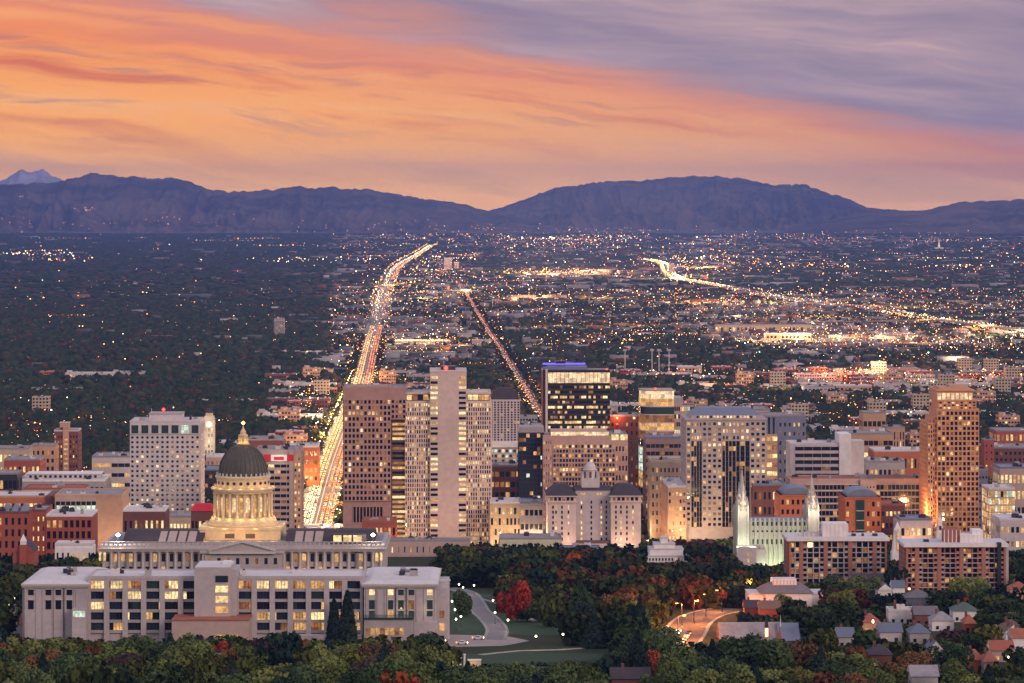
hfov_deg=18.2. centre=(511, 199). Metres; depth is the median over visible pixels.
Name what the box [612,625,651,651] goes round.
tree
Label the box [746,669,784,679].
tree
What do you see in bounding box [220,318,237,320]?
building
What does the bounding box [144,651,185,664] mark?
tree
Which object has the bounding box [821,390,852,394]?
building
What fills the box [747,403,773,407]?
building
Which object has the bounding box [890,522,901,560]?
meeting hall spire
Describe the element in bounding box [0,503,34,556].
brick apartments
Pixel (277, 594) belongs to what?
window
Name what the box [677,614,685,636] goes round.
street lamp
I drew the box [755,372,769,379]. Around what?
building
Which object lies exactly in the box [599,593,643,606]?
tree
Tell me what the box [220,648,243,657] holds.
tree
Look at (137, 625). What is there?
window
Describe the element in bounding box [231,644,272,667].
tree
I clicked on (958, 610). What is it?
house
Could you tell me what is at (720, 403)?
building
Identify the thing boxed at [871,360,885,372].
building
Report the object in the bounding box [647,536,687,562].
stepped pavilion
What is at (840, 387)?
building
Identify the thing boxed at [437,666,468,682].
tree
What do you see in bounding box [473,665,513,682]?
tree
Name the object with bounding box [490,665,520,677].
tree
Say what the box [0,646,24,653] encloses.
tree
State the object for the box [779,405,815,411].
building
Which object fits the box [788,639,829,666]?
tree
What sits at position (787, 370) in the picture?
building
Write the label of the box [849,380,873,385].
building
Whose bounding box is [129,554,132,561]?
window
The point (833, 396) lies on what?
building
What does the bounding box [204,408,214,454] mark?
clock tower
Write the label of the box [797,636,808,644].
tree
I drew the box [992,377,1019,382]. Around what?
building
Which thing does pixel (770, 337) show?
building
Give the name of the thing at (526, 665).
tree
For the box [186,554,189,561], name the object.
window
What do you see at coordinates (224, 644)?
tree
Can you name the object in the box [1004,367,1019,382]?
building
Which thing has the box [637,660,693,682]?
tree
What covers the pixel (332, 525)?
building
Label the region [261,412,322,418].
building
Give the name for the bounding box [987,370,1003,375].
building
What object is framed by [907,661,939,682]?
house
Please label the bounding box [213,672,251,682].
tree
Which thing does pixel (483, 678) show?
tree
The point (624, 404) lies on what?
building
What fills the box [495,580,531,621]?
tree
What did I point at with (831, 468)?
window
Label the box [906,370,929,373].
building
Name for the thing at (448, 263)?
building
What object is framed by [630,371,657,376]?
building
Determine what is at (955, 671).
tree
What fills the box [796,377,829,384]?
building
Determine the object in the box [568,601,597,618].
tree
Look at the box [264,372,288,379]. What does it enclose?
building
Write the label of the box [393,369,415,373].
building
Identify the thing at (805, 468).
window
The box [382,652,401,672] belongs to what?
tree
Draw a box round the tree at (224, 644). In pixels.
[214,640,230,652]
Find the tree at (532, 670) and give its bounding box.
[526,665,545,674]
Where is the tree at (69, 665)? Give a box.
[50,656,90,682]
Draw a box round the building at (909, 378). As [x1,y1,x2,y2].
[905,372,934,381]
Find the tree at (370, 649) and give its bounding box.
[358,641,397,660]
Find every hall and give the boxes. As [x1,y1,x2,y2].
[123,502,168,531]
[169,509,190,527]
[190,503,212,527]
[205,465,218,492]
[499,531,561,547]
[559,542,599,547]
[774,484,816,516]
[838,485,881,532]
[982,482,1014,537]
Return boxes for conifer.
[37,652,49,673]
[161,632,173,652]
[225,655,240,682]
[324,635,334,651]
[377,642,390,667]
[462,661,472,673]
[531,673,541,682]
[579,614,606,648]
[624,629,654,679]
[629,605,643,629]
[637,594,643,606]
[704,639,719,661]
[747,662,764,682]
[811,646,828,672]
[981,664,996,682]
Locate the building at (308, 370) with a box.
[303,365,319,378]
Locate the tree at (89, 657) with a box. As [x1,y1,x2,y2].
[48,650,99,671]
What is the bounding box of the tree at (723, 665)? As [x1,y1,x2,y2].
[713,656,736,672]
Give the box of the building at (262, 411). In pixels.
[257,409,276,416]
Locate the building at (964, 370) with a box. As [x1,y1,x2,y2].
[960,368,987,375]
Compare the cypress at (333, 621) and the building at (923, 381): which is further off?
the building at (923, 381)
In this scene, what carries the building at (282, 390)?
on the ground at (552, 644)
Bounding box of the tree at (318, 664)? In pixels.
[306,654,344,677]
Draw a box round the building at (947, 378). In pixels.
[938,373,954,383]
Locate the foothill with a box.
[781,199,1023,233]
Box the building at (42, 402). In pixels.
[32,395,50,410]
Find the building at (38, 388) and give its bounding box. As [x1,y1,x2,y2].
[32,386,82,389]
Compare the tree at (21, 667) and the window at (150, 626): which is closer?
the tree at (21, 667)
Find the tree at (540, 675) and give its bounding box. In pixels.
[536,667,576,679]
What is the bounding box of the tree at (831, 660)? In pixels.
[805,654,840,667]
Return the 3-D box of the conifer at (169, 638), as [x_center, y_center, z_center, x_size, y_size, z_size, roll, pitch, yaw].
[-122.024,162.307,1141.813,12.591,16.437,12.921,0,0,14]
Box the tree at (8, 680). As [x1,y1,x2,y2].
[2,678,21,682]
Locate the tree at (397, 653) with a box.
[393,650,409,657]
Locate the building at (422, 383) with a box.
[406,381,429,384]
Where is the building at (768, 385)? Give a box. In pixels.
[760,384,795,387]
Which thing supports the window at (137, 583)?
in the office building at (205, 599)
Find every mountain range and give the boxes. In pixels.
[0,173,591,233]
[479,175,899,231]
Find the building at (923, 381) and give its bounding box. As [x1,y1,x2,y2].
[917,378,970,386]
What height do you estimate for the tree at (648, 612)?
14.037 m
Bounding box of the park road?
[450,588,504,639]
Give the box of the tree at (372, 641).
[356,638,378,645]
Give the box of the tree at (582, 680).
[576,678,593,682]
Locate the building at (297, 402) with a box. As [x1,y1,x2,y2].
[287,399,311,405]
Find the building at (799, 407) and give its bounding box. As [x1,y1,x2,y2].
[789,402,808,420]
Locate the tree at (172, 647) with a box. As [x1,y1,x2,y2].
[165,645,219,659]
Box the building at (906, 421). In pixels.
[900,418,919,423]
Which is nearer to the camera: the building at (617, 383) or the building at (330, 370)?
the building at (617, 383)
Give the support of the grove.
on the ground at (552, 644)
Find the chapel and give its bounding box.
[716,612,799,640]
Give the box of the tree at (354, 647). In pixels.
[343,643,377,651]
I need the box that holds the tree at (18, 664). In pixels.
[10,661,31,671]
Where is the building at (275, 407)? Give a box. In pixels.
[269,406,306,409]
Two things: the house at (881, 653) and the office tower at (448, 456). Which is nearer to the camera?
the house at (881, 653)
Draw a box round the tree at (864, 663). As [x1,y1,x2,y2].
[832,654,881,669]
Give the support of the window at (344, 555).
in the capitol
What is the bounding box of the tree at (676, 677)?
[658,671,687,682]
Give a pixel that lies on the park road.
(496, 628)
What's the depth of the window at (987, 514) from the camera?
2289.40 m
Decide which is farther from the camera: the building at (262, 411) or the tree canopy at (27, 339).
the tree canopy at (27, 339)
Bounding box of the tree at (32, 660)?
[22,648,60,668]
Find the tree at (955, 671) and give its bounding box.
[940,658,969,682]
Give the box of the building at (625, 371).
[620,368,641,374]
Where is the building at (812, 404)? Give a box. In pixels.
[786,402,815,406]
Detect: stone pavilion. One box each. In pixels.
[21,567,107,640]
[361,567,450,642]
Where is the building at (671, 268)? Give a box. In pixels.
[668,263,673,273]
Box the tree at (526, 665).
[508,663,531,670]
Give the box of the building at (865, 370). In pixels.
[860,369,896,371]
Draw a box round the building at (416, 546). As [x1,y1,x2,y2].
[388,535,469,556]
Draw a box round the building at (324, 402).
[303,397,330,407]
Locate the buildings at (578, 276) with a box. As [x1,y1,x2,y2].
[0,235,1023,303]
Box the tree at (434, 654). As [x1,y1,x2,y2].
[420,645,457,666]
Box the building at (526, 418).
[520,414,537,422]
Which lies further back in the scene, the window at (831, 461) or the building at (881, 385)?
the building at (881, 385)
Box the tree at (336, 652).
[327,648,352,656]
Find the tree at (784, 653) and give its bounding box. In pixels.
[754,638,793,669]
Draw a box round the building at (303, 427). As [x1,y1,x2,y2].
[293,425,317,428]
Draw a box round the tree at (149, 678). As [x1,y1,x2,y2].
[143,664,168,682]
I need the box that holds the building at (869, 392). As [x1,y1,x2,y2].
[853,389,887,393]
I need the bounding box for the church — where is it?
[13,534,38,566]
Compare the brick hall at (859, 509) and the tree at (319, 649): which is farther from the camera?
the brick hall at (859, 509)
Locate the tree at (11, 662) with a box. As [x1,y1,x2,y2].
[0,658,14,668]
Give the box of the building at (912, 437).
[907,430,918,445]
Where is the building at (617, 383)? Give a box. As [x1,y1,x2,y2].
[610,377,627,389]
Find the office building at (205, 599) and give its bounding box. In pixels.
[88,560,365,641]
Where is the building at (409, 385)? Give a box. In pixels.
[407,383,429,387]
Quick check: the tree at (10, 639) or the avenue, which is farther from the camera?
the avenue
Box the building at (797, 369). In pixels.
[776,366,800,372]
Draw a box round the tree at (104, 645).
[100,641,119,653]
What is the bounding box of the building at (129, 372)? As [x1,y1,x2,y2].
[113,370,145,375]
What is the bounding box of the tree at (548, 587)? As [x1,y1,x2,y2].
[531,585,561,604]
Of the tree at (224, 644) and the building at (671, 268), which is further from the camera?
the building at (671, 268)
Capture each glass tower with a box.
[518,425,543,497]
[638,388,693,507]
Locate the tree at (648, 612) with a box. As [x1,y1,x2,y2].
[645,609,654,627]
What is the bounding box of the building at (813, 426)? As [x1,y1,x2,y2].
[806,423,822,431]
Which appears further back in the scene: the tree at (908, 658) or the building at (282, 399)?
the building at (282, 399)
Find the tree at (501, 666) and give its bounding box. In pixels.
[483,664,506,671]
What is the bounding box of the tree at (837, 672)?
[830,664,860,681]
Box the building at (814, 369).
[805,366,827,372]
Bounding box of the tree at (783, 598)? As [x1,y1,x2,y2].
[774,593,798,605]
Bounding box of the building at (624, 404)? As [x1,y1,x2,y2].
[610,401,638,409]
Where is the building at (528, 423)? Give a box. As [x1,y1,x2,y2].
[524,421,540,424]
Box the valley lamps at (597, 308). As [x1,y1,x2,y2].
[7,208,1023,467]
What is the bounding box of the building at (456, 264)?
[454,261,458,268]
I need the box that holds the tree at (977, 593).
[966,581,993,604]
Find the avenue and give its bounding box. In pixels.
[304,246,429,523]
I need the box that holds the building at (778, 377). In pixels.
[770,370,785,384]
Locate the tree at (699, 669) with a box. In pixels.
[687,666,711,676]
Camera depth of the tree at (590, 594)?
1426.90 m
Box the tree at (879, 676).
[868,667,893,682]
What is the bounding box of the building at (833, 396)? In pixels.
[826,392,846,403]
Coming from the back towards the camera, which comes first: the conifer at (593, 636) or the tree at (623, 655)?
the conifer at (593, 636)
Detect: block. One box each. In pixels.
[0,444,32,469]
[0,468,21,489]
[0,488,59,508]
[4,453,45,476]
[22,471,110,489]
[24,481,88,489]
[31,442,58,470]
[92,451,129,504]
[206,451,224,464]
[248,434,285,447]
[257,443,303,531]
[290,441,319,486]
[362,516,396,537]
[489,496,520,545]
[492,460,517,496]
[519,496,542,532]
[610,411,638,489]
[643,432,680,523]
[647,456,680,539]
[661,477,685,540]
[694,405,769,411]
[751,479,785,516]
[838,427,892,456]
[859,410,885,429]
[864,456,904,474]
[868,446,918,474]
[881,499,904,545]
[882,424,904,446]
[893,513,931,537]
[979,442,1023,464]
[979,465,987,528]
[981,436,993,481]
[989,427,1023,442]
[991,511,1023,550]
[992,461,1023,512]
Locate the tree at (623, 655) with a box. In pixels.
[602,651,627,666]
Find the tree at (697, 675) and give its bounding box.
[683,669,720,682]
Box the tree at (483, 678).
[466,671,495,682]
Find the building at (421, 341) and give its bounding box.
[395,339,449,344]
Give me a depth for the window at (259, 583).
1281.10 m
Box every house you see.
[55,540,95,560]
[609,663,650,682]
[742,597,757,617]
[757,598,780,618]
[834,624,854,646]
[849,572,887,589]
[862,610,879,632]
[865,641,892,667]
[875,580,892,595]
[875,619,902,642]
[886,600,911,623]
[889,578,905,594]
[902,587,930,605]
[905,620,930,643]
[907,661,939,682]
[911,603,938,625]
[925,636,942,659]
[927,608,954,630]
[949,599,977,621]
[960,611,976,631]
[967,646,980,671]
[980,647,997,672]
[986,637,1014,661]
[998,617,1022,637]
[1002,619,1013,639]
[1006,579,1023,598]
[1006,625,1023,651]
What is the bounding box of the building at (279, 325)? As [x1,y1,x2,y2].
[274,317,284,334]
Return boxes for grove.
[0,536,1023,682]
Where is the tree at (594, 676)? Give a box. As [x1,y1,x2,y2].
[578,665,610,682]
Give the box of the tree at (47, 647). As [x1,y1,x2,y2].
[36,644,67,657]
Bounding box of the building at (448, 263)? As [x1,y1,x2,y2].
[444,257,451,269]
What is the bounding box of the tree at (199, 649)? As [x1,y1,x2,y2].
[183,641,218,663]
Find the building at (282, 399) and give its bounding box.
[267,396,294,402]
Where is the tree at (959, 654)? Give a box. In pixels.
[926,644,974,667]
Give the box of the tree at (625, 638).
[613,633,642,650]
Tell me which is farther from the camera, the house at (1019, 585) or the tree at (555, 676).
the house at (1019, 585)
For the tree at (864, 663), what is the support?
on the ground at (552, 644)
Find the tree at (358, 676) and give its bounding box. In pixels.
[336,665,377,682]
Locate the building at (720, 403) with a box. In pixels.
[715,401,746,405]
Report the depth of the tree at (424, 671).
1010.59 m
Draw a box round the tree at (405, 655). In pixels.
[399,653,417,663]
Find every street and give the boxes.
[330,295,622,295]
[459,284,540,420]
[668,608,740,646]
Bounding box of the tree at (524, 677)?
[505,671,534,682]
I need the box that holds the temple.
[733,463,818,565]
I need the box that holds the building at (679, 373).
[645,371,691,376]
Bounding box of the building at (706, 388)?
[701,387,739,391]
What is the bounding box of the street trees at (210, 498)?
[205,494,647,541]
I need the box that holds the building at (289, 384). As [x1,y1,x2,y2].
[284,381,335,387]
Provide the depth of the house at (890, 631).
1281.40 m
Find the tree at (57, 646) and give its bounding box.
[51,645,69,654]
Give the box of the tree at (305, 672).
[282,664,319,682]
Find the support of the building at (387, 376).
on the ground at (552, 644)
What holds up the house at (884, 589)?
on the ground at (552, 644)
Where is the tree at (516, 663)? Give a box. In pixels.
[509,660,532,675]
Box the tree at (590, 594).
[571,591,599,604]
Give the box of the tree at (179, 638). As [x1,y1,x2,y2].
[176,637,208,643]
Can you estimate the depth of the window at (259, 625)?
1281.10 m
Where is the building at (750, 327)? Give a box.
[715,323,811,330]
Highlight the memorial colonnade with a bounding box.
[452,654,480,667]
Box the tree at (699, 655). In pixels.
[686,652,706,660]
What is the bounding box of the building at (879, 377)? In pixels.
[839,372,883,381]
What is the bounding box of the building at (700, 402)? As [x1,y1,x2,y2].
[686,397,707,405]
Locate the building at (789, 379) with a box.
[768,377,791,383]
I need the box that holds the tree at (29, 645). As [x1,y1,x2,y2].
[16,639,42,652]
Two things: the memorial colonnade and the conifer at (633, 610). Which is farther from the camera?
the conifer at (633, 610)
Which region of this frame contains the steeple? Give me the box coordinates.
[935,515,942,537]
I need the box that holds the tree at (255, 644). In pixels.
[246,638,274,657]
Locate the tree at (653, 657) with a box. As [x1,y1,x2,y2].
[646,649,661,676]
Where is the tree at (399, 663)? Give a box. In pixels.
[389,657,410,677]
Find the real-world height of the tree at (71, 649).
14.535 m
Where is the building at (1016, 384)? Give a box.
[1011,382,1023,387]
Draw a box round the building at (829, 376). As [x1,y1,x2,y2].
[792,372,835,379]
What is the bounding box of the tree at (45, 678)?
[29,673,55,682]
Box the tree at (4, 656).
[0,648,11,667]
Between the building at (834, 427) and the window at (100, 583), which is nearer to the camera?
the window at (100, 583)
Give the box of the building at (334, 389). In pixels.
[330,387,336,394]
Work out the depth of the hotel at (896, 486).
2390.03 m
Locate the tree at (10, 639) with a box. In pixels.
[0,635,20,650]
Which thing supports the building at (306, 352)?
on the ground at (552, 644)
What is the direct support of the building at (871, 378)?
on the ground at (552, 644)
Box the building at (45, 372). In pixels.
[39,370,59,374]
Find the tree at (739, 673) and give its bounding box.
[724,664,755,682]
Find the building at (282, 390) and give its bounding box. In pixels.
[269,387,298,392]
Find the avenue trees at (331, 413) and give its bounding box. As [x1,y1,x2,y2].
[304,292,540,527]
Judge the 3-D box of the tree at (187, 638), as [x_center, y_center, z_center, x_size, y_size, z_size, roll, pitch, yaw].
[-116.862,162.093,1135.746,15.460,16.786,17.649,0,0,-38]
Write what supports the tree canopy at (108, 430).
on the ground at (552, 644)
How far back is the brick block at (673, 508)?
2329.83 m
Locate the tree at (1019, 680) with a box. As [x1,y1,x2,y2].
[997,675,1023,682]
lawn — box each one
[450,592,559,634]
[453,652,603,665]
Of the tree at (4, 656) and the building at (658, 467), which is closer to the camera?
the tree at (4, 656)
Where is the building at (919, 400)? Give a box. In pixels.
[911,392,929,408]
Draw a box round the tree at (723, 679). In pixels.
[695,674,740,682]
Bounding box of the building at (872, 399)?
[865,398,900,402]
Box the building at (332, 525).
[304,523,342,527]
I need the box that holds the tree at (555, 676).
[542,660,577,682]
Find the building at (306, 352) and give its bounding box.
[300,350,326,353]
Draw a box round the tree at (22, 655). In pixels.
[18,649,44,662]
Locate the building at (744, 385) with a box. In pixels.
[725,383,746,386]
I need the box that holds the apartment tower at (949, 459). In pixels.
[919,384,978,537]
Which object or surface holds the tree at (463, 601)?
on the lawn at (471, 623)
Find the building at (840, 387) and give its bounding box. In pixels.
[833,383,871,390]
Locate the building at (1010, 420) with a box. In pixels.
[995,412,1019,426]
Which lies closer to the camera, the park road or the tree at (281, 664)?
the tree at (281, 664)
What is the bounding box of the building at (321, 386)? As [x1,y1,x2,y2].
[314,379,329,394]
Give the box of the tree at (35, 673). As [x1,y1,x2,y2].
[13,666,46,682]
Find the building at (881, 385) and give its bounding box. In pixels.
[874,381,909,388]
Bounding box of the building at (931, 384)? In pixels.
[928,381,945,393]
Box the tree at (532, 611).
[515,599,541,620]
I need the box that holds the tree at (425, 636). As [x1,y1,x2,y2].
[414,631,441,642]
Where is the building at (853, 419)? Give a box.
[848,416,858,424]
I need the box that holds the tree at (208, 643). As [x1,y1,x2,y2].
[197,640,213,650]
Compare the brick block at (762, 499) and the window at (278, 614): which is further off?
the brick block at (762, 499)
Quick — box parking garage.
[55,488,128,553]
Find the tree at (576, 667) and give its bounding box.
[563,660,590,680]
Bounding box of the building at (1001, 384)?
[993,377,1010,392]
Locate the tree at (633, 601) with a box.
[626,599,637,605]
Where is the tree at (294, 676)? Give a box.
[270,668,304,682]
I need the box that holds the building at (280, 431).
[275,429,303,434]
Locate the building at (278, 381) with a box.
[272,379,304,384]
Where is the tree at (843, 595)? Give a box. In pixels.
[826,589,857,607]
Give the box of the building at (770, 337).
[764,332,810,341]
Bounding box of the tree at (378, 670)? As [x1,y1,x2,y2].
[362,659,399,682]
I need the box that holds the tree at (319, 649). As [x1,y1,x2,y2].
[308,643,330,657]
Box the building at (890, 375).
[884,370,902,381]
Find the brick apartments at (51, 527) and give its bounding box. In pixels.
[30,503,97,555]
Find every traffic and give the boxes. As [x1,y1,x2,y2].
[320,325,382,486]
[463,290,540,412]
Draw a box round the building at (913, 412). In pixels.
[886,410,928,416]
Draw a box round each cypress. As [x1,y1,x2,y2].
[325,598,339,639]
[337,589,357,642]
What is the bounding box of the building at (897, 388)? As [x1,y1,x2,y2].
[884,386,925,393]
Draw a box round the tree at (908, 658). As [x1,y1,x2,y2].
[886,651,933,679]
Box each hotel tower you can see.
[54,422,81,470]
[490,387,520,461]
[786,432,863,474]
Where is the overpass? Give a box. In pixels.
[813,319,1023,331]
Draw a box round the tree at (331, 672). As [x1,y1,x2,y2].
[311,660,349,682]
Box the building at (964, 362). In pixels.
[956,357,971,371]
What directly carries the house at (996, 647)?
on the ground at (552, 644)
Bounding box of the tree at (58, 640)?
[46,637,64,645]
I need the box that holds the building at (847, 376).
[845,373,868,382]
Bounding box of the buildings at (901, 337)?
[6,300,1023,376]
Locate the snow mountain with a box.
[0,169,61,184]
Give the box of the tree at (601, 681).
[583,678,607,682]
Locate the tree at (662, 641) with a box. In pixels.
[641,626,682,654]
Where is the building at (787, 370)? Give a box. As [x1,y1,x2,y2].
[772,368,794,372]
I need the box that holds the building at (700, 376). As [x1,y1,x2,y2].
[690,374,726,378]
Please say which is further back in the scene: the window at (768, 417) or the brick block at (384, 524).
the window at (768, 417)
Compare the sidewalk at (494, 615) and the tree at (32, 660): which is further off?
the sidewalk at (494, 615)
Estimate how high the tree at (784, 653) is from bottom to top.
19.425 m
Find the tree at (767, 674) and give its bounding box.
[761,670,783,681]
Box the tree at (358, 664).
[349,656,377,672]
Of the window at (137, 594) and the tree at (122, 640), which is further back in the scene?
the window at (137, 594)
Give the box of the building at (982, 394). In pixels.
[974,388,995,402]
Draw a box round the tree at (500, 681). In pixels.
[493,678,508,682]
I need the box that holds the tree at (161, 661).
[157,659,175,670]
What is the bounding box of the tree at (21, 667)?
[11,665,30,680]
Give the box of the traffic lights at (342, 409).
[320,326,381,481]
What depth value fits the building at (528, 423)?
3564.30 m
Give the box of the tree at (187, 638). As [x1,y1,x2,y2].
[161,632,197,653]
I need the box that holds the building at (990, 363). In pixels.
[983,358,998,369]
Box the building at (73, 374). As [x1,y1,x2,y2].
[65,370,115,377]
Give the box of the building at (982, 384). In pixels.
[955,382,989,387]
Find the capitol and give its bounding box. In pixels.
[97,421,391,570]
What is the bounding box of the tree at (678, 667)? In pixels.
[657,659,689,682]
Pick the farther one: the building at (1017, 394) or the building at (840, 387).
the building at (840, 387)
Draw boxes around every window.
[8,481,11,488]
[13,481,16,488]
[28,590,33,594]
[28,600,33,608]
[46,600,50,608]
[56,600,60,608]
[67,600,71,608]
[91,602,96,608]
[91,612,102,619]
[95,581,103,587]
[95,623,103,629]
[96,592,103,598]
[98,602,103,608]
[109,592,115,598]
[109,612,115,619]
[109,623,113,629]
[111,581,121,587]
[113,602,121,608]
[114,623,121,629]
[116,592,121,598]
[116,612,121,619]
[121,554,124,561]
[128,602,132,608]
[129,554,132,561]
[129,612,140,619]
[131,592,140,598]
[131,623,140,629]
[132,581,140,587]
[133,602,140,608]
[137,554,140,561]
[145,554,148,561]
[146,581,155,587]
[146,602,158,608]
[146,612,151,619]
[147,592,158,598]
[147,623,158,629]
[152,612,158,619]
[153,554,156,561]
[165,602,177,608]
[165,612,170,619]
[166,592,177,598]
[169,581,177,587]
[183,581,192,587]
[184,602,192,608]
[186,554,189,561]
[187,592,192,598]
[194,554,197,561]
[216,576,359,637]
[226,498,228,511]
[232,498,235,511]
[239,498,242,511]
[239,592,245,598]
[239,602,250,608]
[243,581,250,587]
[246,498,249,511]
[253,498,256,511]
[257,581,268,587]
[257,592,267,598]
[257,602,262,608]
[257,612,267,619]
[257,623,269,629]
[264,602,269,608]
[275,592,285,598]
[275,602,284,608]
[275,623,280,629]
[276,612,287,619]
[277,581,287,587]
[282,623,287,629]
[286,554,289,561]
[294,554,297,561]
[295,503,299,527]
[295,592,305,598]
[297,581,305,587]
[297,602,305,608]
[297,612,305,619]
[302,554,305,561]
[335,554,338,561]
[343,554,346,561]
[345,400,404,536]
[351,554,354,561]
[359,554,362,561]
[367,554,370,561]
[369,590,374,594]
[369,600,374,608]
[388,600,392,608]
[398,590,403,594]
[398,600,403,608]
[406,376,489,543]
[409,600,413,608]
[427,590,432,594]
[427,600,432,608]
[427,611,432,615]
[439,611,443,617]
[439,623,443,630]
[492,429,517,461]
[548,372,609,431]
[553,435,626,488]
[622,497,637,500]
[639,397,673,405]
[639,406,673,413]
[639,414,673,421]
[639,422,673,429]
[639,430,673,437]
[768,417,769,433]
[773,417,774,433]
[795,447,803,450]
[795,460,803,463]
[795,467,803,470]
[804,447,811,450]
[804,460,811,463]
[804,467,811,470]
[813,447,820,450]
[813,460,820,463]
[813,467,820,470]
[822,447,829,450]
[822,460,829,463]
[822,467,829,470]
[830,453,838,456]
[830,460,838,463]
[830,467,838,470]
[922,528,925,535]
[982,502,988,537]
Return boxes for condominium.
[782,521,889,583]
[897,528,1008,589]
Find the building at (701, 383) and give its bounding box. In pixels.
[676,381,714,386]
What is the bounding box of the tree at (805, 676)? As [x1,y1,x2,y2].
[780,666,816,682]
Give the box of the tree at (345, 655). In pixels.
[333,648,356,660]
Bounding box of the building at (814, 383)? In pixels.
[797,382,843,385]
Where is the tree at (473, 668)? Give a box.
[455,665,486,671]
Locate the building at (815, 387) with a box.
[801,384,834,390]
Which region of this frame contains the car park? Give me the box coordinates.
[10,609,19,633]
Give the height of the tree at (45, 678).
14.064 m
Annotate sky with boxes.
[0,0,1023,210]
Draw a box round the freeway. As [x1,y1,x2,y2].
[648,260,1023,337]
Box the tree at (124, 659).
[99,652,143,667]
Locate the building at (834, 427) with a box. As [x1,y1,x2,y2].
[829,425,858,433]
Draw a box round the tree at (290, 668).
[278,661,315,678]
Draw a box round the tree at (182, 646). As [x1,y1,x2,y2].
[158,640,191,655]
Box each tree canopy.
[0,233,1023,302]
[0,299,1023,389]
[0,384,1023,534]
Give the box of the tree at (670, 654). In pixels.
[655,643,697,681]
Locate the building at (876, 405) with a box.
[867,400,885,411]
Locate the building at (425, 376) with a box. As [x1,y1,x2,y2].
[406,372,429,381]
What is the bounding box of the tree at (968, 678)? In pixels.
[959,673,980,682]
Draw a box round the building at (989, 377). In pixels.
[983,375,1022,381]
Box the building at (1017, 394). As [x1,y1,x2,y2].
[1014,392,1023,397]
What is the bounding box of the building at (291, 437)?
[283,431,307,442]
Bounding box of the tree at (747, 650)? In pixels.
[715,631,778,669]
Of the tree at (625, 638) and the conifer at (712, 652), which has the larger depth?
the tree at (625, 638)
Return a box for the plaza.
[444,634,527,646]
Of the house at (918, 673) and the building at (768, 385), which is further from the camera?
the building at (768, 385)
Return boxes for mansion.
[745,577,822,606]
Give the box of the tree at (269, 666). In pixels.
[263,663,290,669]
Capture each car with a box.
[456,640,467,644]
[472,635,483,639]
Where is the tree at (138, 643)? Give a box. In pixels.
[124,633,158,655]
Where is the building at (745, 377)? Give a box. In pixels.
[735,371,753,383]
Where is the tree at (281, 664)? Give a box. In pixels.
[268,662,290,671]
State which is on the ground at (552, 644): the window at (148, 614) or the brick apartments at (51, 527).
the brick apartments at (51, 527)
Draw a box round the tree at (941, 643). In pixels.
[927,637,961,652]
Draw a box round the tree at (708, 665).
[682,655,715,675]
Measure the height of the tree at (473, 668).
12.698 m
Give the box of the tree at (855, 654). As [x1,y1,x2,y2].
[828,651,864,664]
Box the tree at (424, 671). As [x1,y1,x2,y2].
[400,660,442,682]
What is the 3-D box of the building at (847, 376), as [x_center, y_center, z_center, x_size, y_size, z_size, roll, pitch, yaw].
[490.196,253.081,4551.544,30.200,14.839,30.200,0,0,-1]
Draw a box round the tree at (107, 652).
[94,644,138,663]
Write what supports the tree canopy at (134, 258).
on the ground at (552, 644)
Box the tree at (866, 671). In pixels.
[851,667,891,676]
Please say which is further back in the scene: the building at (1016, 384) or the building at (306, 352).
the building at (306, 352)
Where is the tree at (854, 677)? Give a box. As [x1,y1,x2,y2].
[838,671,869,682]
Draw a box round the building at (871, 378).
[850,376,874,380]
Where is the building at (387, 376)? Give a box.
[379,368,395,383]
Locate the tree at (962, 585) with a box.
[947,575,992,593]
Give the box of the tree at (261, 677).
[244,668,288,682]
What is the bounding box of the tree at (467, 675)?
[437,671,475,682]
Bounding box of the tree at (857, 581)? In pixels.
[845,575,881,592]
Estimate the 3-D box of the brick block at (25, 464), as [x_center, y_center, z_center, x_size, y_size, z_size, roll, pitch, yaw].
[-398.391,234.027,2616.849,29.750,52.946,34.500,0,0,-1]
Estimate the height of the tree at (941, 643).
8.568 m
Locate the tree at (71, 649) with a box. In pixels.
[49,641,83,652]
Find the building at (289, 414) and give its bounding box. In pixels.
[278,407,299,421]
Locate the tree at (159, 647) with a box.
[152,643,163,657]
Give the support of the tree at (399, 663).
on the ground at (552, 644)
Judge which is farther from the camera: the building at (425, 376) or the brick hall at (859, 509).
the building at (425, 376)
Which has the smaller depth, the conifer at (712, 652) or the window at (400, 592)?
the conifer at (712, 652)
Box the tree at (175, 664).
[145,662,188,676]
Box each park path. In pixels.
[478,648,584,654]
[484,599,537,621]
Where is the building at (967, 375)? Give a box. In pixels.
[961,372,982,378]
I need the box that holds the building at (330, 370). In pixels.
[309,366,333,372]
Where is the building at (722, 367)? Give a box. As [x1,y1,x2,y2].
[710,365,731,370]
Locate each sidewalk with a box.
[304,245,429,522]
[450,587,508,638]
[458,284,539,404]
[666,608,738,647]
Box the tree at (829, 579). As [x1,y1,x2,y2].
[820,573,844,585]
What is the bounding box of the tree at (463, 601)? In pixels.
[452,589,472,615]
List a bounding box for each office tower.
[130,408,204,510]
[343,383,406,537]
[405,365,491,544]
[541,360,609,431]
[542,428,627,532]
[680,406,766,541]
[757,410,805,481]
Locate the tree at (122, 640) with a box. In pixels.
[115,635,158,646]
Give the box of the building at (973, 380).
[957,378,977,381]
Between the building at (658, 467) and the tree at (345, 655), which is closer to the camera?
the tree at (345, 655)
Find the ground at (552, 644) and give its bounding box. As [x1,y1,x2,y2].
[0,228,1023,682]
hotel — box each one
[544,459,642,547]
[785,473,918,531]
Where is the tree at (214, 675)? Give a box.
[190,671,221,682]
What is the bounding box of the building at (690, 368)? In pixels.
[676,365,701,372]
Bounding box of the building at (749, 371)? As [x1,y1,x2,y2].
[734,370,760,377]

